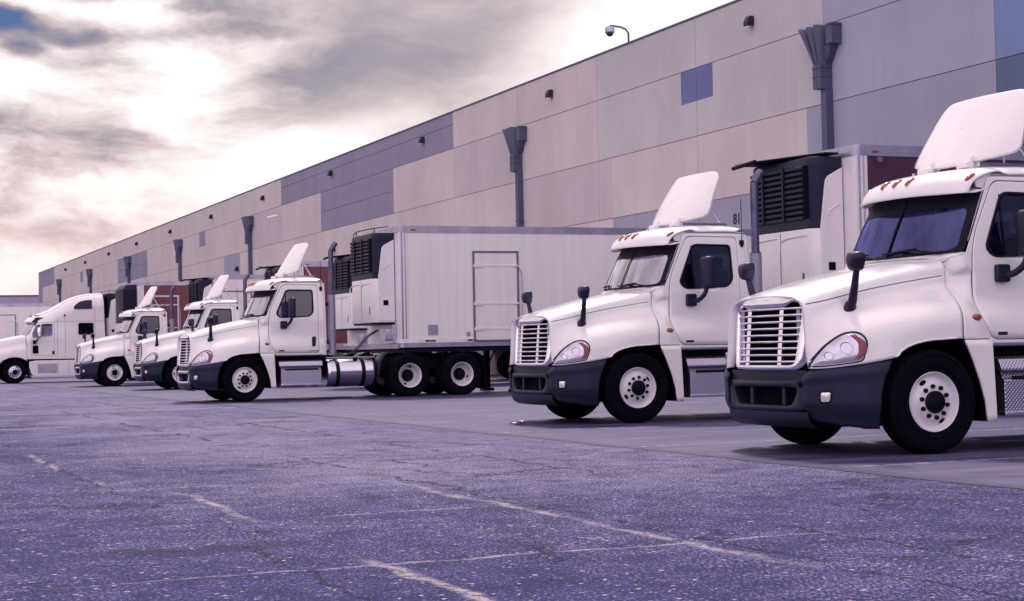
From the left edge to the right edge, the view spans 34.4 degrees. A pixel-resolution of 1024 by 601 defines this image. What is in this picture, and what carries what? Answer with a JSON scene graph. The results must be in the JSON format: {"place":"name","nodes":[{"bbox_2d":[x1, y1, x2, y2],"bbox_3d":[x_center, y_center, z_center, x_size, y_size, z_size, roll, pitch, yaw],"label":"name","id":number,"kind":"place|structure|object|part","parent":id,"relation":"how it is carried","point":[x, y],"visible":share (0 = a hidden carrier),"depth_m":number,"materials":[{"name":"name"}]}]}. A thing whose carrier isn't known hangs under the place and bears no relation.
{"place":"outdoors","nodes":[
{"label":"outdoors","id":0,"kind":"place"},
{"bbox_2d":[0,295,38,303],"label":"building","id":1,"kind":"structure","parent":0,"point":[19,298],"depth_m":227.72,"materials":[{"name":"blue"}]},
{"bbox_2d":[0,0,733,294],"label":"sky","id":2,"kind":"structure","parent":0,"point":[120,120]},
{"bbox_2d":[0,382,1023,600],"bbox_3d":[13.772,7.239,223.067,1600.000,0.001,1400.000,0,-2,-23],"label":"ground","id":3,"kind":"structure","parent":0,"point":[108,497],"depth_m":10.82,"materials":[{"name":"grey asphalt"}]},
{"bbox_2d":[0,375,1023,488],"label":"apron","id":4,"kind":"object","parent":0,"point":[985,453],"visible":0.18,"depth_m":22.05,"materials":[{"name":"concrete"}]},
{"bbox_2d":[0,303,57,377],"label":"trailer","id":5,"kind":"object","parent":4,"relation":"on","point":[14,317],"depth_m":90.62,"materials":[{"name":"white metal"}]},
{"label":"side door","id":6,"kind":"part","parent":5,"relation":"part of","materials":[{"name":"white metal"}]},
{"bbox_2d":[0,293,134,382],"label":"truck","id":7,"kind":"object","parent":4,"relation":"on","point":[44,343],"visible":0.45,"depth_m":73.82,"materials":[{"name":"paint"}]},
{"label":"vent window","id":8,"kind":"part","parent":7,"relation":"part of","materials":[{"name":"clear glass"}]},
{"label":"lower window","id":9,"kind":"part","parent":7,"relation":"part of","materials":[{"name":"black glass"}]},
{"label":"door window","id":10,"kind":"part","parent":7,"relation":"part of","materials":[{"name":"grey glass"}]},
{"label":"half window","id":11,"kind":"part","parent":7,"relation":"part of","materials":[{"name":"glass"}]},
{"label":"sleeper window","id":12,"kind":"part","parent":7,"relation":"part of","materials":[{"name":"black glass"}]},
{"bbox_2d":[74,285,175,385],"bbox_3d":[-12.927,1.326,63.171,7.393,3.742,2.784,0,-2,-23],"label":"truck","id":13,"kind":"object","parent":4,"relation":"on","point":[108,360],"visible":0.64,"depth_m":61.49,"materials":[{"name":"white metal"}]},
{"bbox_3d":[-13.665,1.268,61.779,1.207,1.600,0.221,0,-2,-28],"label":"door","id":14,"kind":"part","parent":13,"relation":"part of","materials":[{"name":"paint"}]},
{"bbox_2d":[101,290,372,355],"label":"trailer","id":15,"kind":"object","parent":4,"relation":"on","point":[110,317],"visible":0.04,"depth_m":75.00,"materials":[{"name":"white metal"}]},
{"bbox_2d":[133,274,352,388],"bbox_3d":[-8.856,1.012,55.161,7.393,3.742,2.784,0,-2,-23],"label":"truck","id":16,"kind":"object","parent":4,"relation":"on","point":[155,359],"visible":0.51,"depth_m":53.62,"materials":[{"name":"white metal"}]},
{"bbox_3d":[-9.594,0.954,53.769,1.207,1.600,0.221,0,-2,-28],"label":"door","id":17,"kind":"part","parent":16,"relation":"part of","materials":[{"name":"paint"}]},
{"bbox_2d":[115,281,402,355],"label":"trailer","id":18,"kind":"object","parent":4,"relation":"on","point":[129,296],"visible":0.09,"depth_m":67.13,"materials":[{"name":"metal"}]},
{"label":"side door","id":19,"kind":"part","parent":18,"relation":"part of","materials":[{"name":"metal"}]},
{"bbox_2d":[180,275,480,354],"bbox_3d":[-6.452,1.082,65.902,13.110,4.120,2.665,0,-2,-23],"label":"trailer","id":20,"kind":"object","parent":4,"relation":"on","point":[199,289],"visible":0.1,"depth_m":62.90,"materials":[{"name":"white metal"}]},
{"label":"side door","id":21,"kind":"part","parent":20,"relation":"part of","materials":[{"name":"white metal"}]},
{"bbox_2d":[176,241,485,401],"bbox_3d":[-4.378,0.487,40.090,7.393,3.742,2.784,0,-2,-23],"label":"truck","id":22,"kind":"object","parent":4,"relation":"on","point":[275,336],"visible":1,"depth_m":38.81,"materials":[{"name":"white metal"}]},
{"bbox_3d":[-5.896,0.497,40.530,1.207,1.600,0.221,-1,-2,-18],"label":"door","id":23,"kind":"part","parent":22,"relation":"part of","materials":[{"name":"paint"}]},
{"bbox_3d":[-5.105,0.428,38.666,1.201,1.600,0.253,0,-2,-23],"label":"door","id":24,"kind":"part","parent":22,"relation":"part of","materials":[{"name":"paint"}]},
{"bbox_2d":[255,261,510,378],"bbox_3d":[-2.619,0.770,57.788,12.410,4.120,2.610,0,-2,-23],"label":"trailer","id":25,"kind":"object","parent":4,"relation":"on","point":[503,359],"visible":0.09,"depth_m":55.01,"materials":[{"name":"white metal"}]},
{"bbox_2d":[323,254,469,355],"bbox_3d":[0.060,0.554,52.194,11.860,4.120,2.610,0,-2,-23],"label":"trailer","id":26,"kind":"object","parent":4,"relation":"on","point":[356,335],"visible":0.06,"depth_m":49.86,"materials":[{"name":"white metal"}]},
{"bbox_2d":[511,420,524,423],"bbox_3d":[0.093,1.757,23.844,0.135,0.071,0.304,0,-2,-23],"label":"crumpled paper","id":27,"kind":"object","parent":4,"relation":"on","point":[520,421],"visible":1,"depth_m":23.78,"materials":[{"name":"white paper"}]},
{"bbox_2d":[350,225,750,391],"bbox_3d":[2.690,0.239,43.346,13.947,4.134,2.665,0,-2,-23],"label":"trailer","id":28,"kind":"object","parent":4,"relation":"on","point":[436,288],"visible":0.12,"depth_m":40.50,"materials":[{"name":"white metal"}]},
{"bbox_3d":[-0.341,-0.109,40.668,1.307,2.238,0.089,0,-2,-23],"label":"side door","id":29,"kind":"part","parent":28,"relation":"part of","materials":[{"name":"white metal"}]},
{"bbox_2d":[508,169,763,422],"bbox_3d":[3.575,-0.090,25.716,7.393,3.742,2.784,0,-2,-23],"label":"truck","id":30,"kind":"object","parent":4,"relation":"on","point":[642,337],"visible":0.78,"depth_m":24.13,"materials":[{"name":"white metal"}]},
{"bbox_3d":[2.057,-0.079,26.156,1.207,1.600,0.221,-1,-2,-18],"label":"door","id":31,"kind":"part","parent":30,"relation":"part of","materials":[{"name":"paint"}]},
{"bbox_3d":[2.836,-0.148,24.324,1.207,1.600,0.221,0,-2,-28],"label":"door","id":32,"kind":"part","parent":30,"relation":"part of","materials":[{"name":"paint"}]},
{"bbox_2d":[724,89,1023,453],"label":"truck","id":33,"kind":"object","parent":4,"relation":"on","point":[904,328],"visible":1,"depth_m":16.43,"materials":[{"name":"paint"}]},
{"bbox_3d":[5.125,-0.414,16.695,1.207,1.600,0.221,0,-2,-28],"label":"door","id":34,"kind":"part","parent":33,"relation":"part of","materials":[{"name":"paint"}]},
{"bbox_2d":[731,144,1023,290],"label":"trailer","id":35,"kind":"object","parent":4,"relation":"on","point":[813,215],"visible":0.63,"depth_m":25.49,"materials":[{"name":"white metal"}]},
{"bbox_2d":[38,0,1023,374],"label":"warehouse","id":36,"kind":"structure","parent":0,"point":[628,134],"depth_m":57.66,"materials":[{"name":"concrete"}]},
{"bbox_2d":[56,279,61,302],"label":"rain spout","id":37,"kind":"object","parent":36,"relation":"attached to","point":[58,282],"visible":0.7,"depth_m":188.64,"materials":[{"name":"grey metal"}]},
{"bbox_2d":[86,269,92,293],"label":"rain spout","id":38,"kind":"object","parent":36,"relation":"attached to","point":[89,272],"visible":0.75,"depth_m":168.15,"materials":[{"name":"grey metal"}]},
{"bbox_2d":[123,256,130,283],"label":"rain spout","id":39,"kind":"object","parent":36,"relation":"attached to","point":[127,261],"visible":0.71,"depth_m":147.97,"materials":[{"name":"grey metal"}]},
{"bbox_2d":[173,239,182,280],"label":"rain spout","id":40,"kind":"object","parent":36,"relation":"attached to","point":[178,244],"visible":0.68,"depth_m":127.59,"materials":[{"name":"grey metal"}]},
{"bbox_2d":[241,216,253,274],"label":"rain spout","id":41,"kind":"object","parent":36,"relation":"attached to","point":[248,222],"visible":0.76,"depth_m":107.26,"materials":[{"name":"grey metal"}]},
{"bbox_2d":[267,214,279,219],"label":"bullet camera","id":42,"kind":"object","parent":36,"relation":"attached to","point":[272,216],"visible":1,"depth_m":100.79,"materials":[{"name":"paint"}]},
{"bbox_2d":[327,170,332,176],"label":"wall lamp","id":43,"kind":"object","parent":36,"relation":"attached to","point":[330,173],"visible":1,"depth_m":90.73,"materials":[{"name":"black metal"}]},
{"bbox_2d":[418,137,424,143],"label":"wall lamp","id":44,"kind":"object","parent":36,"relation":"attached to","point":[421,140],"visible":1,"depth_m":77.14,"materials":[{"name":"black metal"}]},
{"bbox_2d":[502,126,526,226],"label":"rain spout","id":45,"kind":"object","parent":36,"relation":"attached to","point":[515,138],"visible":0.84,"depth_m":66.56,"materials":[{"name":"grey metal"}]},
{"bbox_2d":[545,89,552,98],"bbox_3d":[1.433,-7.985,63.925,0.240,0.340,0.240,0,-2,-23],"label":"wall lamp","id":46,"kind":"object","parent":36,"relation":"attached to","point":[549,94],"visible":1,"depth_m":63.83,"materials":[{"name":"black metal"}]},
{"bbox_2d":[605,25,629,41],"bbox_3d":[3.696,-9.302,58.212,0.850,0.815,0.336,-1,-2,-14],"label":"dome camera","id":47,"kind":"object","parent":36,"relation":"on","point":[609,30],"visible":1,"depth_m":58.08,"materials":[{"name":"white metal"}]},
{"bbox_2d":[733,213,739,223],"bbox_3d":[6.968,-2.542,51.323,0.008,0.346,0.376,0,-2,-23],"label":"door number","id":48,"kind":"object","parent":36,"relation":"attached to","point":[735,217],"depth_m":51.35,"materials":[{"name":"grey paint"}]},
{"bbox_2d":[743,16,753,27],"bbox_3d":[7.215,-8.494,50.336,0.240,0.340,0.240,0,-2,-23],"label":"wall lamp","id":49,"kind":"object","parent":36,"relation":"attached to","point":[748,22],"visible":1,"depth_m":50.24,"materials":[{"name":"black metal"}]},
{"bbox_2d":[798,22,841,150],"bbox_3d":[8.747,-2.899,46.566,0.460,9.740,1.700,0,-2,-23],"label":"rain spout","id":50,"kind":"object","parent":36,"relation":"attached to","point":[821,42],"visible":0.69,"depth_m":46.40,"materials":[{"name":"grey metal"}]}
]}

